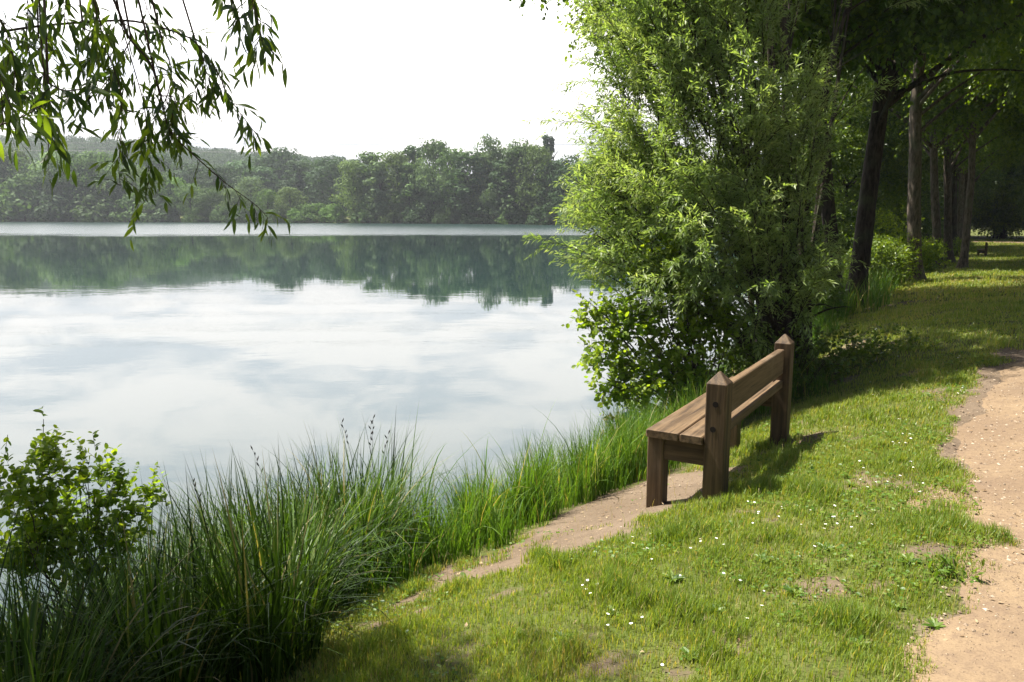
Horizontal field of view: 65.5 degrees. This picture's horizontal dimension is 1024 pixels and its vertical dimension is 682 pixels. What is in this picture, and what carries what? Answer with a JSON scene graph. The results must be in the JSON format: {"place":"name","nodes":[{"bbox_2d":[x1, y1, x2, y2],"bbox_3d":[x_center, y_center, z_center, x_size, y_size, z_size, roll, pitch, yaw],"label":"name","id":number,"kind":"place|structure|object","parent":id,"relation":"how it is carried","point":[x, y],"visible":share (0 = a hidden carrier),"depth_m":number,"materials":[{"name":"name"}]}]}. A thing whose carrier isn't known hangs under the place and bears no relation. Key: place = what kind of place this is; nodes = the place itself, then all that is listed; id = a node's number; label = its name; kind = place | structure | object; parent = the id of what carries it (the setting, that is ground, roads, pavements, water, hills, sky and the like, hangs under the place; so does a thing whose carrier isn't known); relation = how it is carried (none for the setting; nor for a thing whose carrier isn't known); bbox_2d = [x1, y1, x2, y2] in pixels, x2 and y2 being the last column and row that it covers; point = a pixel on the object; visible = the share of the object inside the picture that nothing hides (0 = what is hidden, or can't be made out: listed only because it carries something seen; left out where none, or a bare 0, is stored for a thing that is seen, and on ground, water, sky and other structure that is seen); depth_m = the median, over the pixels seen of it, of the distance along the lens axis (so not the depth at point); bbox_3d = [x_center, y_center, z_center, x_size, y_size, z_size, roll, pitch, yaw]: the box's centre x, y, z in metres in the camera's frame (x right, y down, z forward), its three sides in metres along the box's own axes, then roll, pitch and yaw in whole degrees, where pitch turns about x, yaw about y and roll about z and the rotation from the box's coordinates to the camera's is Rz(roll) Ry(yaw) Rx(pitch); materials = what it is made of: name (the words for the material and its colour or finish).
{"place":"outdoors","nodes":[
{"label":"outdoors","id":0,"kind":"place"},
{"bbox_2d":[0,0,798,179],"label":"sky","id":1,"kind":"structure","parent":0,"point":[400,53],"materials":[{"name":"white"}]},
{"bbox_2d":[0,221,872,651],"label":"lake water","id":2,"kind":"structure","parent":0,"point":[174,349],"depth_m":17.77,"materials":[{"name":"grey liquid"}]},
{"bbox_2d":[4,162,1023,681],"bbox_3d":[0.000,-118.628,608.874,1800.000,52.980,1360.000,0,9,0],"label":"ground","id":3,"kind":"structure","parent":0,"point":[686,484],"depth_m":4.28,"materials":[{"name":"plant"}]},
{"bbox_2d":[0,145,36,218],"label":"tree","id":4,"kind":"object","parent":3,"relation":"on","point":[7,161],"visible":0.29,"depth_m":266.08,"materials":[{"name":"green plant"}]},
{"bbox_2d":[0,178,51,221],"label":"bush","id":5,"kind":"object","parent":3,"relation":"on","point":[20,199],"visible":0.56,"depth_m":256.19,"materials":[{"name":"green plant"}]},
{"bbox_2d":[4,157,61,219],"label":"tree","id":6,"kind":"object","parent":3,"relation":"on","point":[27,179],"visible":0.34,"depth_m":259.35,"materials":[{"name":"green plant"}]},
{"bbox_2d":[26,182,104,221],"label":"bush","id":7,"kind":"object","parent":3,"relation":"on","point":[55,209],"visible":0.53,"depth_m":250.79,"materials":[{"name":"green plant"}]},
{"bbox_2d":[36,151,116,221],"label":"tree","id":8,"kind":"object","parent":3,"relation":"on","point":[53,172],"visible":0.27,"depth_m":252.90,"materials":[{"name":"green plant"}]},
{"bbox_2d":[0,406,170,647],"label":"alder bush","id":9,"kind":"object","parent":3,"relation":"on","point":[41,493],"visible":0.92,"depth_m":4.08,"materials":[{"name":"green plant"}]},
{"bbox_2d":[65,149,124,218],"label":"tree","id":10,"kind":"object","parent":3,"relation":"on","point":[89,161],"visible":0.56,"depth_m":251.18,"materials":[{"name":"green plant"}]},
{"bbox_2d":[66,184,133,221],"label":"bush","id":11,"kind":"object","parent":3,"relation":"on","point":[80,213],"visible":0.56,"depth_m":247.26,"materials":[{"name":"green plant"}]},
{"bbox_2d":[0,511,223,681],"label":"sedge tussock","id":12,"kind":"object","parent":3,"relation":"on","point":[16,623],"visible":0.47,"depth_m":3.63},
{"bbox_2d":[0,515,234,681],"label":"sedge tussock","id":13,"kind":"object","parent":3,"relation":"on","point":[51,610],"visible":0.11,"depth_m":4.14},
{"bbox_2d":[92,162,144,221],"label":"tree","id":14,"kind":"object","parent":3,"relation":"on","point":[109,182],"visible":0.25,"depth_m":249.88,"materials":[{"name":"green plant"}]},
{"bbox_2d":[21,484,220,623],"bbox_3d":[-2.290,1.614,5.303,1.771,1.233,1.693,2,9,11],"label":"sedge tussock","id":15,"kind":"object","parent":3,"relation":"on","point":[156,538],"depth_m":5.51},
{"bbox_2d":[106,192,160,221],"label":"bush","id":16,"kind":"object","parent":3,"relation":"on","point":[126,202],"visible":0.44,"depth_m":245.38,"materials":[{"name":"green plant"}]},
{"bbox_2d":[0,489,277,681],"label":"sedge tussock","id":17,"kind":"object","parent":3,"relation":"on","point":[27,642],"visible":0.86,"depth_m":3.30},
{"bbox_2d":[0,0,289,250],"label":"willow tree","id":18,"kind":"object","parent":3,"relation":"on","point":[46,127],"visible":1,"depth_m":2.93,"materials":[{"name":"green plant"}]},
{"bbox_2d":[10,474,299,670],"bbox_3d":[-1.886,1.358,4.354,1.649,1.165,1.536,7,11,37],"label":"sedge tussock","id":19,"kind":"object","parent":3,"relation":"on","point":[173,543],"visible":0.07,"depth_m":4.53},
{"bbox_2d":[137,194,179,221],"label":"bush","id":20,"kind":"object","parent":3,"relation":"on","point":[161,213],"visible":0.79,"depth_m":243.98,"materials":[{"name":"green plant"}]},
{"bbox_2d":[135,151,183,195],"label":"tree","id":21,"kind":"object","parent":3,"relation":"on","point":[167,162],"visible":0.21,"depth_m":309.11,"materials":[{"name":"green plant"}]},
{"bbox_2d":[0,462,344,681],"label":"sedge tussock","id":22,"kind":"object","parent":3,"relation":"on","point":[197,674],"visible":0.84,"depth_m":3.65,"materials":[{"name":"plant"}]},
{"bbox_2d":[156,177,189,218],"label":"tree","id":23,"kind":"object","parent":3,"relation":"on","point":[172,184],"visible":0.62,"depth_m":246.96,"materials":[{"name":"green plant"}]},
{"bbox_2d":[161,158,214,209],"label":"tree","id":24,"kind":"object","parent":3,"relation":"on","point":[188,176],"visible":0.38,"depth_m":286.64,"materials":[{"name":"green plant"}]},
{"bbox_2d":[173,183,207,215],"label":"tree","id":25,"kind":"object","parent":3,"relation":"on","point":[186,190],"visible":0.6,"depth_m":243.99,"materials":[{"name":"green plant"}]},
{"bbox_2d":[181,206,209,222],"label":"bush","id":26,"kind":"object","parent":3,"relation":"on","point":[193,215],"visible":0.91,"depth_m":240.41,"materials":[{"name":"green plant"}]},
{"bbox_2d":[192,187,227,217],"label":"tree","id":27,"kind":"object","parent":3,"relation":"on","point":[204,198],"visible":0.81,"depth_m":241.12,"materials":[{"name":"green plant"}]},
{"bbox_2d":[103,444,326,581],"bbox_3d":[-2.083,1.476,5.687,2.042,1.349,2.017,7,12,37],"label":"sedge tussock","id":28,"kind":"object","parent":3,"relation":"on","point":[231,493],"visible":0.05,"depth_m":5.85,"materials":[{"name":"green"}]},
{"bbox_2d":[196,164,247,210],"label":"tree","id":29,"kind":"object","parent":3,"relation":"on","point":[213,176],"visible":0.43,"depth_m":274.71,"materials":[{"name":"green plant"}]},
{"bbox_2d":[212,159,261,199],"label":"tree","id":30,"kind":"object","parent":3,"relation":"on","point":[238,166],"visible":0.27,"depth_m":290.23,"materials":[{"name":"green plant"}]},
{"bbox_2d":[124,453,370,612],"bbox_3d":[-1.663,1.302,5.074,1.706,1.188,1.631,-3,10,-17],"label":"sedge tussock","id":31,"kind":"object","parent":3,"relation":"on","point":[239,495],"visible":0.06,"depth_m":5.18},
{"bbox_2d":[233,176,268,208],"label":"tree","id":32,"kind":"object","parent":3,"relation":"on","point":[251,183],"visible":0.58,"depth_m":246.81,"materials":[{"name":"green plant"}]},
{"bbox_2d":[75,437,447,681],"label":"sedge tussock","id":33,"kind":"object","parent":3,"relation":"on","point":[291,598],"visible":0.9,"depth_m":3.82,"materials":[{"name":"plant"}]},
{"bbox_2d":[243,166,280,215],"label":"tree","id":34,"kind":"object","parent":3,"relation":"on","point":[262,173],"visible":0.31,"depth_m":279.73,"materials":[{"name":"green plant"}]},
{"bbox_2d":[253,189,280,215],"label":"tree","id":35,"kind":"object","parent":3,"relation":"on","point":[268,196],"visible":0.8,"depth_m":236.35,"materials":[{"name":"green plant"}]},
{"bbox_2d":[241,144,312,213],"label":"tree","id":36,"kind":"object","parent":3,"relation":"on","point":[277,159],"visible":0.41,"depth_m":293.69,"materials":[{"name":"green plant"}]},
{"bbox_2d":[272,186,309,218],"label":"tree","id":37,"kind":"object","parent":3,"relation":"on","point":[285,192],"visible":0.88,"depth_m":232.42,"materials":[{"name":"green plant"}]},
{"bbox_2d":[165,440,428,623],"bbox_3d":[-1.316,1.183,4.615,1.653,1.106,1.674,4,10,22],"label":"sedge tussock","id":38,"kind":"object","parent":3,"relation":"on","point":[312,532],"visible":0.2,"depth_m":4.77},
{"bbox_2d":[276,160,320,206],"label":"tree","id":39,"kind":"object","parent":3,"relation":"on","point":[298,168],"visible":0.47,"depth_m":271.21,"materials":[{"name":"green plant"}]},
{"bbox_2d":[295,202,329,222],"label":"bush","id":40,"kind":"object","parent":3,"relation":"on","point":[313,209],"visible":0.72,"depth_m":228.09,"materials":[{"name":"green plant"}]},
{"bbox_2d":[211,436,421,547],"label":"sedge tussock","id":41,"kind":"object","parent":3,"relation":"on","point":[314,466],"visible":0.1,"depth_m":6.21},
{"bbox_2d":[299,155,354,211],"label":"tree","id":42,"kind":"object","parent":3,"relation":"on","point":[323,177],"visible":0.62,"depth_m":260.79,"materials":[{"name":"green plant"}]},
{"bbox_2d":[317,203,347,222],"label":"bush","id":43,"kind":"object","parent":3,"relation":"on","point":[336,212],"visible":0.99,"depth_m":226.69,"materials":[{"name":"green plant"}]},
{"bbox_2d":[202,420,477,593],"bbox_3d":[-1.181,1.135,5.309,1.945,1.237,1.830,-3,10,-16],"label":"sedge tussock","id":44,"kind":"object","parent":3,"relation":"on","point":[368,513],"visible":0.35,"depth_m":5.41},
{"bbox_2d":[329,159,368,219],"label":"tree","id":45,"kind":"object","parent":3,"relation":"on","point":[350,168],"visible":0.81,"depth_m":223.47,"materials":[{"name":"green plant"}]},
{"bbox_2d":[0,134,716,215],"bbox_3d":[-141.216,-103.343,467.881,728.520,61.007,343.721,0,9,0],"label":"hillside wood","id":46,"kind":"object","parent":3,"relation":"on","point":[219,156],"visible":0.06,"depth_m":524.55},
{"bbox_2d":[349,201,382,222],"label":"bush","id":47,"kind":"object","parent":3,"relation":"on","point":[362,214],"visible":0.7,"depth_m":220.56,"materials":[{"name":"green plant"}]},
{"bbox_2d":[353,151,389,211],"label":"tree","id":48,"kind":"object","parent":3,"relation":"on","point":[369,157],"visible":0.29,"depth_m":223.54,"materials":[{"name":"green plant"}]},
{"bbox_2d":[271,415,475,548],"bbox_3d":[-1.075,1.255,6.227,1.780,1.426,1.862,-1,9,-4],"label":"sedge tussock","id":49,"kind":"object","parent":3,"relation":"on","point":[396,468],"visible":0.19,"depth_m":6.38,"materials":[{"name":"green"}]},
{"bbox_2d":[362,160,398,219],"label":"tree","id":50,"kind":"object","parent":3,"relation":"on","point":[371,182],"visible":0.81,"depth_m":219.95,"materials":[{"name":"green plant"}]},
{"bbox_2d":[376,202,404,223],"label":"bush","id":51,"kind":"object","parent":3,"relation":"on","point":[387,217],"visible":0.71,"depth_m":218.06,"materials":[{"name":"green plant"}]},
{"bbox_2d":[371,150,414,218],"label":"tree","id":52,"kind":"object","parent":3,"relation":"on","point":[392,160],"visible":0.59,"depth_m":218.97,"materials":[{"name":"green plant"}]},
{"bbox_2d":[391,162,425,219],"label":"tree","id":53,"kind":"object","parent":3,"relation":"on","point":[408,168],"visible":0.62,"depth_m":217.60,"materials":[{"name":"green plant"}]},
{"bbox_2d":[400,204,433,223],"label":"bush","id":54,"kind":"object","parent":3,"relation":"on","point":[412,216],"visible":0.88,"depth_m":214.69,"materials":[{"name":"green plant"}]},
{"bbox_2d":[408,157,457,223],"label":"tree","id":55,"kind":"object","parent":3,"relation":"on","point":[425,174],"visible":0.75,"depth_m":214.46,"materials":[{"name":"green plant"}]},
{"bbox_2d":[410,138,461,213],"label":"tree","id":56,"kind":"object","parent":3,"relation":"on","point":[432,150],"visible":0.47,"depth_m":216.80,"materials":[{"name":"green plant"}]},
{"bbox_2d":[432,202,461,223],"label":"bush","id":57,"kind":"object","parent":3,"relation":"on","point":[441,218],"visible":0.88,"depth_m":211.56,"materials":[{"name":"green plant"}]},
{"bbox_2d":[431,147,474,212],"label":"tree","id":58,"kind":"object","parent":3,"relation":"on","point":[450,163],"visible":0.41,"depth_m":212.87,"materials":[{"name":"green plant"}]},
{"bbox_2d":[0,252,937,681],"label":"shore grass","id":59,"kind":"structure","parent":3,"relation":"on","point":[548,486],"depth_m":6.60,"materials":[{"name":"plant"}]},
{"bbox_2d":[444,150,493,218],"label":"tree","id":60,"kind":"object","parent":3,"relation":"on","point":[465,187],"visible":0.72,"depth_m":209.60,"materials":[{"name":"green plant"}]},
{"bbox_2d":[458,202,492,223],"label":"bush","id":61,"kind":"object","parent":3,"relation":"on","point":[475,208],"visible":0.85,"depth_m":207.11,"materials":[{"name":"green plant"}]},
{"bbox_2d":[466,151,500,217],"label":"tree","id":62,"kind":"object","parent":3,"relation":"on","point":[483,183],"visible":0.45,"depth_m":209.40,"materials":[{"name":"green plant"}]},
{"bbox_2d":[479,183,504,223],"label":"tree","id":63,"kind":"object","parent":3,"relation":"on","point":[490,205],"visible":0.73,"depth_m":205.81,"materials":[{"name":"green plant"}]},
{"bbox_2d":[472,134,530,204],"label":"tree","id":64,"kind":"object","parent":3,"relation":"on","point":[489,146],"visible":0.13,"depth_m":211.26,"materials":[{"name":"green plant"}]},
{"bbox_2d":[480,160,522,220],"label":"tree","id":65,"kind":"object","parent":3,"relation":"on","point":[494,175],"visible":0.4,"depth_m":203.65,"materials":[{"name":"green plant"}]},
{"bbox_2d":[494,203,526,223],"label":"bush","id":66,"kind":"object","parent":3,"relation":"on","point":[519,219],"visible":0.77,"depth_m":202.09,"materials":[{"name":"green plant"}]},
{"bbox_2d":[492,144,549,221],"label":"tree","id":67,"kind":"object","parent":3,"relation":"on","point":[515,156],"visible":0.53,"depth_m":201.80,"materials":[{"name":"green plant"}]},
{"bbox_2d":[512,143,561,217],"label":"tree","id":68,"kind":"object","parent":3,"relation":"on","point":[537,156],"visible":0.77,"depth_m":198.08,"materials":[{"name":"green plant"}]},
{"bbox_2d":[526,205,559,224],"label":"bush","id":69,"kind":"object","parent":3,"relation":"on","point":[542,213],"visible":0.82,"depth_m":193.70,"materials":[{"name":"green plant"}]},
{"bbox_2d":[530,159,570,217],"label":"tree","id":70,"kind":"object","parent":3,"relation":"on","point":[556,167],"visible":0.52,"depth_m":195.33,"materials":[{"name":"green plant"}]},
{"bbox_2d":[543,180,580,216],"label":"tree","id":71,"kind":"object","parent":3,"relation":"on","point":[556,203],"visible":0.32,"depth_m":190.80,"materials":[{"name":"green plant"}]},
{"bbox_2d":[546,154,587,219],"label":"tree","id":72,"kind":"object","parent":3,"relation":"on","point":[557,174],"visible":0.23,"depth_m":192.20,"materials":[{"name":"green plant"}]},
{"bbox_2d":[561,225,749,413],"bbox_3d":[1.891,-0.067,9.691,2.283,2.776,1.525,-3,10,-20],"label":"alder shrub","id":73,"kind":"object","parent":3,"relation":"on","point":[677,354],"visible":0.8,"depth_m":9.63,"materials":[{"name":"green plant"}]},
{"bbox_2d":[322,317,1023,681],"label":"clover","id":74,"kind":"object","parent":3,"relation":"on","point":[846,501],"visible":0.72,"depth_m":4.67,"materials":[{"name":"green plant"}]},
{"bbox_2d":[352,348,1023,680],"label":"leaf litter","id":75,"kind":"object","parent":3,"relation":"on","point":[466,624],"visible":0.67,"depth_m":5.13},
{"bbox_2d":[646,334,794,507],"bbox_3d":[1.787,0.702,6.612,0.570,1.305,2.220,5,11,31],"label":"wooden bench","id":76,"kind":"object","parent":3,"relation":"on","point":[704,430],"visible":0.96,"depth_m":5.85,"materials":[{"name":"brown"}]},
{"bbox_2d":[521,0,954,377],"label":"willow tree","id":77,"kind":"object","parent":3,"relation":"on","point":[781,257],"visible":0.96,"depth_m":10.01,"materials":[{"name":"green plant"}]},
{"bbox_2d":[581,0,920,298],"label":"alder tree","id":78,"kind":"object","parent":3,"relation":"on","point":[828,209],"visible":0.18,"depth_m":17.69,"materials":[{"name":"green plant"}]},
{"bbox_2d":[509,0,1004,278],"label":"alder tree","id":79,"kind":"object","parent":3,"relation":"on","point":[899,24],"visible":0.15,"depth_m":16.05,"materials":[{"name":"green plant"}]},
{"bbox_2d":[755,275,848,324],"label":"lakeside shrub","id":80,"kind":"object","parent":3,"relation":"on","point":[836,292],"visible":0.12,"depth_m":17.70,"materials":[{"name":"green plant"}]},
{"bbox_2d":[696,319,935,394],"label":"bank shrub","id":81,"kind":"object","parent":3,"relation":"on","point":[820,342],"visible":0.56,"depth_m":10.53,"materials":[{"name":"green plant"}]},
{"bbox_2d":[622,349,1023,644],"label":"gravel","id":82,"kind":"structure","parent":3,"relation":"on","point":[985,609],"depth_m":5.46,"materials":[{"name":"gravel"}]},
{"bbox_2d":[790,116,877,267],"bbox_3d":[12.323,-5.512,32.968,5.204,7.824,5.841,0,9,0],"label":"broadleaf tree","id":83,"kind":"object","parent":3,"relation":"on","point":[851,156],"visible":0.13,"depth_m":31.85,"materials":[{"name":"plant"}]},
{"bbox_2d":[810,78,929,260],"bbox_3d":[16.989,-8.838,40.721,8.492,12.034,7.772,0,9,0],"label":"broadleaf tree","id":84,"kind":"object","parent":3,"relation":"on","point":[852,188],"visible":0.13,"depth_m":38.61,"materials":[{"name":"plant"}]},
{"bbox_2d":[845,233,918,285],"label":"lakeside shrub","id":85,"kind":"object","parent":3,"relation":"on","point":[880,255],"visible":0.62,"depth_m":25.10,"materials":[{"name":"green plant"}]},
{"bbox_2d":[840,205,925,262],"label":"lakeside shrub","id":86,"kind":"object","parent":3,"relation":"on","point":[891,215],"visible":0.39,"depth_m":32.55,"materials":[{"name":"green plant"}]},
{"bbox_2d":[833,125,943,239],"bbox_3d":[21.780,-10.535,49.019,8.806,13.138,8.398,0,9,0],"label":"broadleaf tree","id":87,"kind":"object","parent":3,"relation":"on","point":[924,203],"visible":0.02,"depth_m":47.09,"materials":[{"name":"plant"}]},
{"bbox_2d":[755,0,1023,307],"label":"alder tree","id":88,"kind":"object","parent":3,"relation":"on","point":[865,219],"visible":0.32,"depth_m":19.60,"materials":[{"name":"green plant"}]},
{"bbox_2d":[874,233,929,282],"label":"lakeside shrub","id":89,"kind":"object","parent":3,"relation":"on","point":[900,243],"visible":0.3,"depth_m":26.62,"materials":[{"name":"green plant"}]},
{"bbox_2d":[791,14,1023,269],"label":"alder tree","id":90,"kind":"object","parent":3,"relation":"on","point":[932,153],"visible":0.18,"depth_m":33.77,"materials":[{"name":"green plant"}]},
{"bbox_2d":[794,0,1023,282],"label":"alder tree","id":91,"kind":"object","parent":3,"relation":"on","point":[989,78],"visible":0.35,"depth_m":25.92,"materials":[{"name":"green plant"}]},
{"bbox_2d":[843,0,1023,268],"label":"alder tree","id":92,"kind":"object","parent":3,"relation":"on","point":[960,117],"visible":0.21,"depth_m":32.49,"materials":[{"name":"green plant"}]},
{"bbox_2d":[922,235,953,271],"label":"lakeside shrub","id":93,"kind":"object","parent":3,"relation":"on","point":[934,250],"visible":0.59,"depth_m":32.53,"materials":[{"name":"green plant"}]},
{"bbox_2d":[902,158,987,238],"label":"broadleaf tree","id":94,"kind":"object","parent":3,"relation":"on","point":[940,180],"visible":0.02,"depth_m":74.34,"materials":[{"name":"plant"}]},
{"bbox_2d":[917,553,984,583],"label":"dock plant","id":95,"kind":"object","parent":3,"relation":"on","point":[945,560],"visible":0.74,"depth_m":3.66,"materials":[{"name":"green plant"}]},
{"bbox_2d":[886,68,1023,262],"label":"alder tree","id":96,"kind":"object","parent":3,"relation":"on","point":[1015,130],"visible":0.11,"depth_m":39.07,"materials":[{"name":"green plant"}]},
{"bbox_2d":[902,80,1007,255],"bbox_3d":[26.873,-12.948,48.457,10.907,15.868,10.153,-3,10,-17],"label":"alder tree","id":97,"kind":"object","parent":3,"relation":"on","point":[963,154],"depth_m":47.61,"materials":[{"name":"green plant"}]},
{"bbox_2d":[908,122,1023,249],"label":"alder tree","id":98,"kind":"object","parent":3,"relation":"on","point":[960,205],"visible":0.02,"depth_m":55.44,"materials":[{"name":"green plant"}]},
{"bbox_2d":[922,135,1023,232],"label":"alder tree","id":99,"kind":"object","parent":3,"relation":"on","point":[1014,158],"visible":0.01,"depth_m":56.57,"materials":[{"name":"green plant"}]},
{"bbox_2d":[930,158,1016,233],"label":"broadleaf tree","id":100,"kind":"object","parent":3,"relation":"on","point":[997,179],"visible":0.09,"depth_m":72.38,"materials":[{"name":"plant"}]},
{"bbox_2d":[971,151,1023,238],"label":"broadleaf tree","id":101,"kind":"object","parent":3,"relation":"on","point":[994,221],"visible":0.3,"depth_m":74.29,"materials":[{"name":"plant"}]},
{"bbox_2d":[972,163,1023,238],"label":"broadleaf tree","id":102,"kind":"object","parent":3,"relation":"on","point":[1010,226],"visible":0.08,"depth_m":74.87,"materials":[{"name":"plant"}]},
{"bbox_2d":[240,238,1023,681],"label":"lawn grass","id":103,"kind":"structure","parent":0,"point":[846,618],"depth_m":4.24,"materials":[{"name":"plant"}]},
{"bbox_2d":[902,240,1023,681],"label":"path","id":104,"kind":"structure","parent":0,"point":[994,655],"depth_m":3.74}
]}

